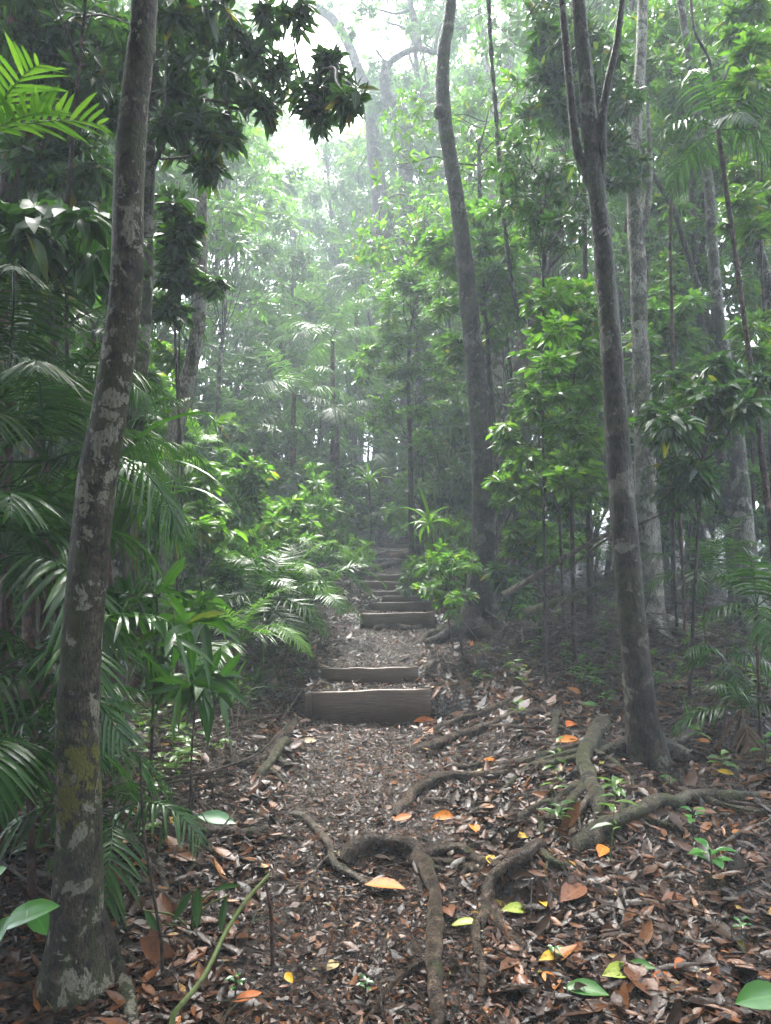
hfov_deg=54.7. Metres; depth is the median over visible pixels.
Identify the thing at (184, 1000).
stick
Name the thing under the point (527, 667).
exposed root
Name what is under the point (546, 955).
fallen leaf
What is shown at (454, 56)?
misty tree
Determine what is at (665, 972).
fallen leaf
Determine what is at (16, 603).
understory shrub
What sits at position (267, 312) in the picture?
palm tree
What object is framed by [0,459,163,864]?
feather palm
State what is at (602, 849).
fallen leaf
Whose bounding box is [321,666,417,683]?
timber step
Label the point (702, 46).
liana
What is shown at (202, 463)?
feather palm
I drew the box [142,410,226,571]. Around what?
understory shrub
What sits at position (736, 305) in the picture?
thin tree
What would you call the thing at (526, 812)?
exposed root
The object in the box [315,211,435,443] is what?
misty tree
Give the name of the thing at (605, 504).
understory shrub
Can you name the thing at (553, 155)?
thin tree
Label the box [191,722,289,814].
stick
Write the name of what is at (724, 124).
misty tree
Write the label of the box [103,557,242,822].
leafy shrub
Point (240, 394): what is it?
understory shrub
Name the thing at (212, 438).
palm
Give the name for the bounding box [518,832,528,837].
fallen leaf
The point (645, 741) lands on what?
forked tree
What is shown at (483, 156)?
thin tree
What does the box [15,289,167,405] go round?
feather palm
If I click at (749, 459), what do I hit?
understory shrub
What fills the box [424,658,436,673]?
exposed root
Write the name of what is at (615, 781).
ground plants
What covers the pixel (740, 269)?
thin tree
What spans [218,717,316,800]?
exposed root
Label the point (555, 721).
exposed root
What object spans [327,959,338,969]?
fallen leaf
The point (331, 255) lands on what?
misty tree
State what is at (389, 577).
timber step
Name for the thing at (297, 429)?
understory shrub
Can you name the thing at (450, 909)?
fallen leaf
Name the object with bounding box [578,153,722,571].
thin tree
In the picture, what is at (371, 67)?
misty tree
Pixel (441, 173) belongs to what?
misty tree
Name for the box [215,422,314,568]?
understory shrub
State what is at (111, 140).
misty tree
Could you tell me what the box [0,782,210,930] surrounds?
feather palm
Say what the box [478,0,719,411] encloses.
misty tree
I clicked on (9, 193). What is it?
dark tree
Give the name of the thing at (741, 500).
slim tree
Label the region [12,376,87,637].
understory shrub
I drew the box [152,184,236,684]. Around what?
shade tree
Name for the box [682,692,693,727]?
strap plant
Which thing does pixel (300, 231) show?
misty tree
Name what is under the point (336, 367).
thin tree
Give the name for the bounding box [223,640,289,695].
strap plant
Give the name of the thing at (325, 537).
understory shrub
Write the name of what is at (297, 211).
misty tree
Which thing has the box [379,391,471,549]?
understory shrub
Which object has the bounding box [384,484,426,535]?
understory shrub
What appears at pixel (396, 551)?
timber step
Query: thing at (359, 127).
misty tree
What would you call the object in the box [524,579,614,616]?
log
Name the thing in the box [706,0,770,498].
leafy tree
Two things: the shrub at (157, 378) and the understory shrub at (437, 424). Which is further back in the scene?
the understory shrub at (437, 424)
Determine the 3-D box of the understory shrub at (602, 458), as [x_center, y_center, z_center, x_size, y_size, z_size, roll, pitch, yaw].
[4.324,-0.801,14.960,3.081,4.051,2.773,0,-3,-5]
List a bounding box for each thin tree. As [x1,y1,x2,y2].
[0,132,170,342]
[0,139,103,450]
[13,201,196,512]
[16,85,96,391]
[17,0,163,742]
[153,260,232,456]
[155,66,289,458]
[156,295,243,427]
[232,237,324,406]
[283,343,358,466]
[299,345,369,407]
[307,261,406,531]
[313,296,465,534]
[313,344,386,480]
[339,175,474,555]
[351,289,393,519]
[367,247,511,513]
[370,68,551,609]
[380,73,580,575]
[385,287,458,478]
[396,347,447,518]
[410,248,541,578]
[427,5,626,580]
[439,179,589,390]
[451,130,587,519]
[507,230,626,559]
[562,144,720,593]
[562,187,631,355]
[576,175,738,582]
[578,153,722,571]
[582,62,770,603]
[623,194,728,548]
[626,167,737,562]
[687,275,753,374]
[690,251,770,396]
[721,215,770,560]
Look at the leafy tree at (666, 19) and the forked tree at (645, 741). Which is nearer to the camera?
the forked tree at (645, 741)
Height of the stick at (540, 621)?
0.311 m
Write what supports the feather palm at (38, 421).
on the ground
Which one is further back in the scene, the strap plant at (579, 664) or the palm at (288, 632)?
the strap plant at (579, 664)
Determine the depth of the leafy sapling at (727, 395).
6.28 m
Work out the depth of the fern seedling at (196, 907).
2.84 m
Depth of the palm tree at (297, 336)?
18.23 m
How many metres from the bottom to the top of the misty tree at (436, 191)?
13.763 m
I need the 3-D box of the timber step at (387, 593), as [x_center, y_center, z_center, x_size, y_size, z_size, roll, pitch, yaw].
[0.195,1.427,12.516,0.909,0.216,0.046,0,-3,0]
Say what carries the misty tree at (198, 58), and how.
on the ground
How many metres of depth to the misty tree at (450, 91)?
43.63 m
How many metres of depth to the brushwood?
6.47 m
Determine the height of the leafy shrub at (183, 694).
1.119 m
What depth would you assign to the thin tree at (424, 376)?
17.18 m
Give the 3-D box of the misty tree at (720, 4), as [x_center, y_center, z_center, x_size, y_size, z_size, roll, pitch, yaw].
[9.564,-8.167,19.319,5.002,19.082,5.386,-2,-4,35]
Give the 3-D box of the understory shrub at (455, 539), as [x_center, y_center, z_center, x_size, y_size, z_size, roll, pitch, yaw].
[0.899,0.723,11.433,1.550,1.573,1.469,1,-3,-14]
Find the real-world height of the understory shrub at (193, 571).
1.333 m
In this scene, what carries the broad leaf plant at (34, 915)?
on the ground
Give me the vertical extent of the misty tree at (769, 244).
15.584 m
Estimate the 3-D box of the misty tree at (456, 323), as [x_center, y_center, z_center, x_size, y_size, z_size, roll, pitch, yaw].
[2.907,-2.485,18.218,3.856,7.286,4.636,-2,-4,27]
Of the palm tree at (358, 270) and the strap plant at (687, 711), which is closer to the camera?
the strap plant at (687, 711)
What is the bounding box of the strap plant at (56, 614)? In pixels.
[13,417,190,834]
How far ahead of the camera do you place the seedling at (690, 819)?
3.63 m
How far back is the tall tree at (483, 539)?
9.31 m
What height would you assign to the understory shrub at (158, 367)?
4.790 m
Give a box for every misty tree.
[0,101,115,418]
[54,0,269,386]
[56,6,249,304]
[70,0,217,385]
[115,0,237,196]
[121,0,303,303]
[153,104,290,398]
[154,0,321,419]
[157,102,334,397]
[191,353,301,462]
[201,311,351,484]
[207,116,317,483]
[208,131,313,368]
[218,154,361,442]
[223,144,349,457]
[241,171,348,396]
[246,245,326,463]
[257,134,372,456]
[261,305,368,447]
[268,219,366,442]
[283,118,414,474]
[291,112,395,474]
[301,332,407,530]
[313,280,371,475]
[314,43,495,382]
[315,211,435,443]
[317,67,448,434]
[320,93,483,383]
[337,281,455,466]
[353,0,523,425]
[362,76,481,469]
[362,308,468,514]
[381,86,525,519]
[406,54,486,324]
[410,265,559,436]
[414,0,593,373]
[437,0,645,297]
[439,0,671,558]
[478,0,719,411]
[484,88,593,519]
[547,0,740,562]
[572,125,685,509]
[585,0,743,534]
[617,0,730,315]
[662,0,770,541]
[672,2,764,450]
[719,126,770,254]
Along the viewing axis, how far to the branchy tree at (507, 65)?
24.75 m
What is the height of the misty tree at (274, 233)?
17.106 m
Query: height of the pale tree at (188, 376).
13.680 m
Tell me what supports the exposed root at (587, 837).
on the ground
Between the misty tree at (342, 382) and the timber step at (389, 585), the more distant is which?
the misty tree at (342, 382)
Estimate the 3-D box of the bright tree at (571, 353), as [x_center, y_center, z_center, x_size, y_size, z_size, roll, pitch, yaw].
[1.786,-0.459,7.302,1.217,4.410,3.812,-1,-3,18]
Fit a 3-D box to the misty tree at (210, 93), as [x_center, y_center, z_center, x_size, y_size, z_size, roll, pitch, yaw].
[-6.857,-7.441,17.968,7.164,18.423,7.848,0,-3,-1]
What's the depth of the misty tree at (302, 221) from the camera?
40.31 m
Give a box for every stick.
[139,752,164,979]
[169,873,269,1023]
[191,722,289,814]
[207,799,269,819]
[265,885,274,972]
[498,473,531,539]
[502,531,611,596]
[534,595,568,626]
[541,473,602,582]
[563,503,688,573]
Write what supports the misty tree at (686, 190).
on the ground
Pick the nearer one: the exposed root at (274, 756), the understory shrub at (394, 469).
the exposed root at (274, 756)
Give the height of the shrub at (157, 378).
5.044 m
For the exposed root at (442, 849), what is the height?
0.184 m
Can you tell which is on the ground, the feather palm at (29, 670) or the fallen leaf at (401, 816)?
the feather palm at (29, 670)
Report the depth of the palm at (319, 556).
9.38 m
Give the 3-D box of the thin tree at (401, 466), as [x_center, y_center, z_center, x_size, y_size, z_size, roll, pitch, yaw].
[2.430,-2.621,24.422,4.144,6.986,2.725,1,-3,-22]
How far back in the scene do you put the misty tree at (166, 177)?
14.12 m
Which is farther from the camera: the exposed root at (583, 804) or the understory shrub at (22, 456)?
the understory shrub at (22, 456)
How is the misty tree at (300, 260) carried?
on the ground
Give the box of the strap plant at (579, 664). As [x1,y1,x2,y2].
[559,652,603,677]
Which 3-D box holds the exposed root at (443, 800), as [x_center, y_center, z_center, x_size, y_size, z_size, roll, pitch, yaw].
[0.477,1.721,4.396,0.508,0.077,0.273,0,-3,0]
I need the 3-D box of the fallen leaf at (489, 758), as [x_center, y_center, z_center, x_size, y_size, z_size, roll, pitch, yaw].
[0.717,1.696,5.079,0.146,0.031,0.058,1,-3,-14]
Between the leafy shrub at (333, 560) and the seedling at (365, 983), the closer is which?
the seedling at (365, 983)
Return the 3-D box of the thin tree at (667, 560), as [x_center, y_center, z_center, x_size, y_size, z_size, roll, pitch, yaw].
[5.078,-2.366,13.661,3.040,7.794,4.624,-2,-4,26]
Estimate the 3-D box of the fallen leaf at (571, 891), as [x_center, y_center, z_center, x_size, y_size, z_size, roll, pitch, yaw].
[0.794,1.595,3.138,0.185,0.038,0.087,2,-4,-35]
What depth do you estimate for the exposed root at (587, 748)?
4.52 m
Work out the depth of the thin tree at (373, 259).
15.12 m
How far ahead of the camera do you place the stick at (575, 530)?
8.79 m
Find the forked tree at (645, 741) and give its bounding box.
[558,0,704,769]
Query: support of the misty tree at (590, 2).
on the ground
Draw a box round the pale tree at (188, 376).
[134,48,208,679]
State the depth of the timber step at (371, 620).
10.09 m
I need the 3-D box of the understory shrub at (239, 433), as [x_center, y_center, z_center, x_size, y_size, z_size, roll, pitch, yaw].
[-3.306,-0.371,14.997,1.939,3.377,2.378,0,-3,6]
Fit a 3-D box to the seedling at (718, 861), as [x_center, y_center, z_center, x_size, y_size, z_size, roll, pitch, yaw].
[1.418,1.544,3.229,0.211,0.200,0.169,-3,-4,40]
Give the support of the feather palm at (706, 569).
on the ground
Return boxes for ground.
[0,503,770,1023]
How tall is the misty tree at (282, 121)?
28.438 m
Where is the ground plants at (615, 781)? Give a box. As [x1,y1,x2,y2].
[4,549,770,862]
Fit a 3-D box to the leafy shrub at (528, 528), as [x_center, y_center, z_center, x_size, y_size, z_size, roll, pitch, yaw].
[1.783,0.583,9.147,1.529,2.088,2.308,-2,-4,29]
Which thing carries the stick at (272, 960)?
on the ground
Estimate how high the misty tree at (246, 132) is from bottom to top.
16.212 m
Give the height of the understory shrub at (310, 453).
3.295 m
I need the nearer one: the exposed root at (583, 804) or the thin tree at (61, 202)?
the exposed root at (583, 804)
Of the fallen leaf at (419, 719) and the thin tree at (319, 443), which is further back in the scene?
the thin tree at (319, 443)
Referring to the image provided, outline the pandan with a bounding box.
[10,397,261,794]
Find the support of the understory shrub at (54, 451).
on the ground
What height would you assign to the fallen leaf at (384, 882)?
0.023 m
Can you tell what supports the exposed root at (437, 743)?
on the ground
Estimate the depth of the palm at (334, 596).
7.87 m
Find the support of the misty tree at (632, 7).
on the ground
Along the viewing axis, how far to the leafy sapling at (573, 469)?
7.45 m
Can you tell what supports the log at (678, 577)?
on the ground
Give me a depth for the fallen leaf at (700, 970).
2.53 m
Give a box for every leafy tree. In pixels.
[508,0,658,648]
[606,0,770,603]
[642,193,770,605]
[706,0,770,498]
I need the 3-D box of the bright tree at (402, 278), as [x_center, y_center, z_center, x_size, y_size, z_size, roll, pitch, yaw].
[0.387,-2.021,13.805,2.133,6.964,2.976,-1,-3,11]
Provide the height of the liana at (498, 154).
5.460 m
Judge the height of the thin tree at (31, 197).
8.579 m
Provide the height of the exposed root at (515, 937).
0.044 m
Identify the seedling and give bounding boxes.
[144,883,237,931]
[224,973,245,997]
[356,975,373,1000]
[547,945,561,961]
[597,690,618,709]
[653,672,666,690]
[661,775,675,793]
[681,806,704,840]
[689,838,737,876]
[732,916,751,939]
[750,732,770,767]
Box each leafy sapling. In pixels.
[481,400,635,665]
[630,349,770,699]
[659,423,769,602]
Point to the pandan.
(121, 521)
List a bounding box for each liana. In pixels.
[162,3,167,154]
[174,324,182,510]
[370,193,416,268]
[486,0,521,318]
[504,365,545,564]
[669,182,686,630]
[671,414,690,626]
[690,0,770,115]
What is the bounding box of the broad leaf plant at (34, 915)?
[0,866,59,940]
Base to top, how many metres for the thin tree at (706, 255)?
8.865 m
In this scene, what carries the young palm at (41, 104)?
on the ground
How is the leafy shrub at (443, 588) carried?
on the ground
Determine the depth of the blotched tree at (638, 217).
9.04 m
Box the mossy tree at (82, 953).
[32,0,157,1022]
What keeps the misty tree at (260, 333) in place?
on the ground
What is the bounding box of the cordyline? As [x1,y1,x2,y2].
[399,487,458,649]
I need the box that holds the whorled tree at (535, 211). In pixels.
[485,116,606,685]
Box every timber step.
[305,685,430,723]
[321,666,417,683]
[360,581,398,589]
[360,611,434,628]
[369,574,400,580]
[371,590,420,596]
[371,601,435,611]
[382,596,427,601]
[386,550,408,552]
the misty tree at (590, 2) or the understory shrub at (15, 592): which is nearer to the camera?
the understory shrub at (15, 592)
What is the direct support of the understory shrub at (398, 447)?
on the ground
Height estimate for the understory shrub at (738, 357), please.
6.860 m
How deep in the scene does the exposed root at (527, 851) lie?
3.24 m
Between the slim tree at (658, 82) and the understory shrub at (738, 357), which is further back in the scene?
the understory shrub at (738, 357)
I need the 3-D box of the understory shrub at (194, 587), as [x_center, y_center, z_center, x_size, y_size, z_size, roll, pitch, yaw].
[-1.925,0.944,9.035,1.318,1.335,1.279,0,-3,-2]
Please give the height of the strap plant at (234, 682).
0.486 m
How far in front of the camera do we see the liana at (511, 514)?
9.33 m
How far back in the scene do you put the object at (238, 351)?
20.13 m
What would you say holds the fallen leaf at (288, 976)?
on the ground
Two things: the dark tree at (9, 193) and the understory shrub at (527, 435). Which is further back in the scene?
the understory shrub at (527, 435)
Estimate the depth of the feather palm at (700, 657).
5.43 m
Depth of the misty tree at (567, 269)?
20.39 m
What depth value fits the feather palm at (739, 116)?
6.73 m
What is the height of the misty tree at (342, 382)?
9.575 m
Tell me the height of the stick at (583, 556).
0.630 m
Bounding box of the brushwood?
[0,553,770,959]
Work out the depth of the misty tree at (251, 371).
17.75 m
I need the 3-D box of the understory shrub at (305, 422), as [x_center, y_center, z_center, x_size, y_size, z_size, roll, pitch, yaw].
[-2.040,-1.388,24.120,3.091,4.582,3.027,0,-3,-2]
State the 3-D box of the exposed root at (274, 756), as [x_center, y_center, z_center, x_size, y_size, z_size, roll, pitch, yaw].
[-0.832,1.713,4.917,0.630,0.159,1.300,1,-3,-18]
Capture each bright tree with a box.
[340,227,462,566]
[413,195,544,614]
[505,273,628,670]
[622,274,724,615]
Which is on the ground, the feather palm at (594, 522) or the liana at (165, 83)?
the feather palm at (594, 522)
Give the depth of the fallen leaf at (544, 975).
2.60 m
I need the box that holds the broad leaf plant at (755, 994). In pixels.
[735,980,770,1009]
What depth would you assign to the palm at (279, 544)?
8.86 m
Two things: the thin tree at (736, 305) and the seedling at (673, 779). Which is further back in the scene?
the thin tree at (736, 305)
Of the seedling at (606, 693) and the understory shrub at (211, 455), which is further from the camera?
the understory shrub at (211, 455)
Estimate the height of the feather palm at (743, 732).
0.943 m
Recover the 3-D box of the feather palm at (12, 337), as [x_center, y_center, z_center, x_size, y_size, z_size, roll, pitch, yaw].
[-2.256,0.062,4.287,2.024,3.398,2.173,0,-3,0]
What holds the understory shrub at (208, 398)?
on the ground
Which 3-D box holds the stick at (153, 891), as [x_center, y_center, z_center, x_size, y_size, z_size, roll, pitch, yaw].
[-0.824,1.241,2.605,0.019,0.752,0.217,3,-5,-44]
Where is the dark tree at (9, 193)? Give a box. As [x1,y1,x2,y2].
[0,10,21,582]
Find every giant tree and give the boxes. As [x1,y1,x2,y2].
[310,0,402,502]
[332,0,483,525]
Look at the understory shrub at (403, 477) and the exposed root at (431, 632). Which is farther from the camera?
the understory shrub at (403, 477)
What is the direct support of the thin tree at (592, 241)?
on the ground
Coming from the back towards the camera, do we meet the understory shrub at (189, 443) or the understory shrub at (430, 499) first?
the understory shrub at (430, 499)
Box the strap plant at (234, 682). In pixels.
[200,657,275,707]
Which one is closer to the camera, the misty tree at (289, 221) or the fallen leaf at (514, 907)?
the fallen leaf at (514, 907)
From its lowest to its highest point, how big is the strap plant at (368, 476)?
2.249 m
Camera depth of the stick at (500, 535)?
9.00 m
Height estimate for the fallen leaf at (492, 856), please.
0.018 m
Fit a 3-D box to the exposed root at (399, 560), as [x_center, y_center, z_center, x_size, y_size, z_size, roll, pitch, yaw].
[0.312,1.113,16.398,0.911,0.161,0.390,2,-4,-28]
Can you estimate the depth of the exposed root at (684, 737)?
5.36 m
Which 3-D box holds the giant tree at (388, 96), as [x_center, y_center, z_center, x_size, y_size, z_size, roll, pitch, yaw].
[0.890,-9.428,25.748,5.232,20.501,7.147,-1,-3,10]
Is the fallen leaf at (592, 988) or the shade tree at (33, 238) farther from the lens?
the shade tree at (33, 238)
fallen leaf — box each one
[198,810,234,823]
[232,990,261,1001]
[284,972,292,982]
[304,737,316,742]
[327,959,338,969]
[365,877,404,888]
[393,813,411,820]
[413,716,433,721]
[433,810,453,819]
[442,904,454,916]
[450,917,472,925]
[469,824,479,831]
[481,757,496,761]
[486,855,495,863]
[501,902,529,912]
[516,974,527,984]
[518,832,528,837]
[539,949,557,959]
[542,971,553,985]
[555,735,577,741]
[560,881,586,901]
[563,978,608,995]
[565,720,576,726]
[583,701,597,705]
[596,844,609,856]
[602,961,627,977]
[629,959,654,968]
[653,971,673,978]
[661,892,686,901]
[674,957,684,970]
[696,738,709,741]
[696,968,710,981]
[717,769,734,774]
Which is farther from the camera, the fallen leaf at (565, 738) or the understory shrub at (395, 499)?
the understory shrub at (395, 499)
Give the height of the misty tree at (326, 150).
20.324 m
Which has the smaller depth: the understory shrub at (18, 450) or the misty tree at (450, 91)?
the understory shrub at (18, 450)
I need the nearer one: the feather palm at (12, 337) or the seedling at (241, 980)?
the seedling at (241, 980)
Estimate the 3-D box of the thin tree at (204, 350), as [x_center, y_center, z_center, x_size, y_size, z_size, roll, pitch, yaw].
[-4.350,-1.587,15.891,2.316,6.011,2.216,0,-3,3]
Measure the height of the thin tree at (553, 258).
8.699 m
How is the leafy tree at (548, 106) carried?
on the ground
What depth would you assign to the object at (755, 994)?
2.15 m
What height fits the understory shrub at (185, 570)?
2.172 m
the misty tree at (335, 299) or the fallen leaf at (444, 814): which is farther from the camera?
the misty tree at (335, 299)
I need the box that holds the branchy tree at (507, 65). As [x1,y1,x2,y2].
[476,0,525,354]
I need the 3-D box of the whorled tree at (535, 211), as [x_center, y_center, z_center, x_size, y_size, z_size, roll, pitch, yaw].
[1.450,-1.101,7.094,1.176,5.929,2.859,0,-3,0]
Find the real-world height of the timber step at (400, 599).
0.220 m
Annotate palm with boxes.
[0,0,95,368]
[0,31,112,143]
[0,236,178,745]
[0,321,200,822]
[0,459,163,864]
[0,611,186,900]
[0,683,142,823]
[0,686,172,842]
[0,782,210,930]
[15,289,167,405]
[63,357,212,722]
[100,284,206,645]
[166,409,249,645]
[168,585,313,687]
[178,540,306,670]
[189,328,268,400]
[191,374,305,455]
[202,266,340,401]
[203,539,330,672]
[208,522,326,636]
[235,540,346,654]
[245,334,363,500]
[245,561,370,663]
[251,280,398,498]
[274,524,375,630]
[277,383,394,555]
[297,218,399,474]
[317,542,387,600]
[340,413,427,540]
[562,508,612,625]
[641,514,770,656]
[652,66,770,556]
[669,645,770,733]
[670,679,770,763]
[690,360,770,541]
[700,546,770,751]
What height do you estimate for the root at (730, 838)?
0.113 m
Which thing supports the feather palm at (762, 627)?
on the ground
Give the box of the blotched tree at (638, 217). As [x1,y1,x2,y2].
[602,0,732,646]
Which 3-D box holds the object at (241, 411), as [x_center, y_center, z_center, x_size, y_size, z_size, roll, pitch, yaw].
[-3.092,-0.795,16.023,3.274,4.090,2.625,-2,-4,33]
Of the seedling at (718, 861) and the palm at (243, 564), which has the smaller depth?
the seedling at (718, 861)
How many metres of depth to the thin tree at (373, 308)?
22.36 m
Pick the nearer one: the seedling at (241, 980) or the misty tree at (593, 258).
the seedling at (241, 980)
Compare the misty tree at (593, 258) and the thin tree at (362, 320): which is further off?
the misty tree at (593, 258)
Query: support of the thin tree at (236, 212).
on the ground
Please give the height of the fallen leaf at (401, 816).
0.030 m
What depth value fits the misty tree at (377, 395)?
24.07 m
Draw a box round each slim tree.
[604,34,770,612]
[629,0,770,636]
[736,0,770,647]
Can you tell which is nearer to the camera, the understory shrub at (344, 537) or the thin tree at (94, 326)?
the thin tree at (94, 326)
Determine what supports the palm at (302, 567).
on the ground
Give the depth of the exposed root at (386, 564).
15.35 m
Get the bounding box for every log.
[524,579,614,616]
[575,574,680,588]
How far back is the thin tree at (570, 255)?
15.57 m
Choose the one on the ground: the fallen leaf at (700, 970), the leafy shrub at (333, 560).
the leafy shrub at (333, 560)
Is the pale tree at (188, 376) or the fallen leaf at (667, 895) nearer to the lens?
the fallen leaf at (667, 895)
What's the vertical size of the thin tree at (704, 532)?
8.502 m
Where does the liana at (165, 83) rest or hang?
hanging from the leaning tree at (193, 28)
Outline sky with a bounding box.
[29,0,758,502]
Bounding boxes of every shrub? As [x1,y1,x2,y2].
[11,465,62,670]
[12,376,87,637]
[12,524,137,676]
[13,288,199,442]
[13,426,55,474]
[14,323,75,447]
[27,409,157,577]
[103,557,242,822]
[130,491,210,628]
[137,634,248,823]
[138,446,263,606]
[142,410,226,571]
[143,341,204,558]
[146,411,240,573]
[146,551,249,612]
[179,543,275,639]
[191,388,241,441]
[194,412,273,482]
[206,385,298,490]
[213,453,322,620]
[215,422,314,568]
[218,443,272,609]
[234,508,307,591]
[243,396,314,458]
[262,432,333,499]
[262,455,343,533]
[265,459,343,600]
[282,397,365,481]
[285,496,349,581]
[305,504,370,570]
[310,397,395,499]
[313,460,367,529]
[314,460,398,548]
[320,533,376,595]
[344,485,394,538]
[370,399,440,491]
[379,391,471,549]
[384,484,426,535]
[389,470,451,551]
[394,404,463,493]
[395,509,499,603]
[409,538,483,658]
[411,355,491,517]
[424,425,524,517]
[450,385,581,577]
[461,384,547,511]
[480,558,542,653]
[487,493,606,635]
[505,360,604,561]
[545,368,657,565]
[596,413,759,565]
[625,349,714,551]
[693,319,744,496]
[693,433,762,550]
[744,422,770,561]
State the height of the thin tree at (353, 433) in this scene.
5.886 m
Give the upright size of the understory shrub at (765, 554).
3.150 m
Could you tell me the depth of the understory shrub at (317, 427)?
23.09 m
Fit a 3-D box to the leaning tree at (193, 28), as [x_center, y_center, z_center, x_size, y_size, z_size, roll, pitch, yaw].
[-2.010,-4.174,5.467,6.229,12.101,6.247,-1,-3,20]
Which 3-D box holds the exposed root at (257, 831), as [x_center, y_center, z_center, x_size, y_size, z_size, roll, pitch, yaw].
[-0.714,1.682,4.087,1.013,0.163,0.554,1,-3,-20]
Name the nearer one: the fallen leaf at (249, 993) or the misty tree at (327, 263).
the fallen leaf at (249, 993)
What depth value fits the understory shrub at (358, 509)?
19.13 m
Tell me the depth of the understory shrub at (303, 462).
14.88 m
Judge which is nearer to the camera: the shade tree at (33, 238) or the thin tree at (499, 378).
the shade tree at (33, 238)
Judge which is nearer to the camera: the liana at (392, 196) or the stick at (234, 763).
the stick at (234, 763)
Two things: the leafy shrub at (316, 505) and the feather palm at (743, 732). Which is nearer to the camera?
the feather palm at (743, 732)
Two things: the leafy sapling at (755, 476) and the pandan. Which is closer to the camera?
the pandan
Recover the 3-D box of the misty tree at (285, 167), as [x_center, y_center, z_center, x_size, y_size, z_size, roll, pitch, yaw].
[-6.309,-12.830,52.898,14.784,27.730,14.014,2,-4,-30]
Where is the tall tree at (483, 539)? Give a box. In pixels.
[410,0,523,651]
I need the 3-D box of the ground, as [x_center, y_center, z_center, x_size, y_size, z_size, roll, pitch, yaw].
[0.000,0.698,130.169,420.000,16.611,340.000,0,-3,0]
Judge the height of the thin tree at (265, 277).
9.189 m
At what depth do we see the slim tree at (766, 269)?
8.63 m
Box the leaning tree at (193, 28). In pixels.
[99,0,380,745]
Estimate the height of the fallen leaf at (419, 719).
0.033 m
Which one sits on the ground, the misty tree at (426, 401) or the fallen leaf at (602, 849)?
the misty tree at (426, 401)
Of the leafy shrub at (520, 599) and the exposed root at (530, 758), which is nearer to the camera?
the exposed root at (530, 758)
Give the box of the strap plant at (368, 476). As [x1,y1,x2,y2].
[345,463,396,570]
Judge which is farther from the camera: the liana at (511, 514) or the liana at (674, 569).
the liana at (511, 514)
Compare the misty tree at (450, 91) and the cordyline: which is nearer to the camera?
the cordyline
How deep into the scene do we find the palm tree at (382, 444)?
20.98 m
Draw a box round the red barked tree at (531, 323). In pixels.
[374,0,629,575]
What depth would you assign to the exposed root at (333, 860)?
3.53 m
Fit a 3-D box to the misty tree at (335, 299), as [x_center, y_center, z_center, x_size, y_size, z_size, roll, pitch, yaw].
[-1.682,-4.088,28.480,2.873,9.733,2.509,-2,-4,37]
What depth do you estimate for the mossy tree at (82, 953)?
2.49 m
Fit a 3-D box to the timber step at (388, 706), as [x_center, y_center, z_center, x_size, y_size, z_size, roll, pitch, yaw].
[-0.153,1.785,6.742,1.144,0.407,0.087,0,-3,-2]
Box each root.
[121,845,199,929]
[163,809,316,840]
[216,736,314,801]
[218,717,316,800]
[236,663,277,689]
[292,810,417,908]
[339,832,576,1023]
[370,561,408,571]
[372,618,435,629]
[378,837,549,966]
[387,559,405,561]
[392,764,563,814]
[407,708,565,752]
[418,621,452,644]
[422,792,491,812]
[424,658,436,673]
[424,842,499,913]
[435,685,527,728]
[441,912,544,1023]
[446,749,519,769]
[454,860,521,903]
[455,716,639,830]
[462,782,588,840]
[480,797,561,849]
[490,905,602,960]
[505,737,622,766]
[507,658,557,670]
[529,709,582,737]
[530,753,576,769]
[537,848,608,918]
[555,784,606,848]
[570,789,770,853]
[671,701,723,744]
[718,817,770,850]
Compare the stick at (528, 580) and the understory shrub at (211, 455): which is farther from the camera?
the understory shrub at (211, 455)
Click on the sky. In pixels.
(293, 140)
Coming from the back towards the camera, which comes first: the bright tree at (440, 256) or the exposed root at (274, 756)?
the bright tree at (440, 256)
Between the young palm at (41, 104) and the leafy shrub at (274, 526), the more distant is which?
the leafy shrub at (274, 526)
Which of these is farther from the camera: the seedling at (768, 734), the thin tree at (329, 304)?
the thin tree at (329, 304)
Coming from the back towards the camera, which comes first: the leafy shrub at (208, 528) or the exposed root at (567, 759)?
the leafy shrub at (208, 528)
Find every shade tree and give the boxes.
[0,0,144,563]
[0,188,146,737]
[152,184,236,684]
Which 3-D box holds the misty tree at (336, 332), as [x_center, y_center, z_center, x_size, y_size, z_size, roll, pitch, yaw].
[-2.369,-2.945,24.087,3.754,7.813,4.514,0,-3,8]

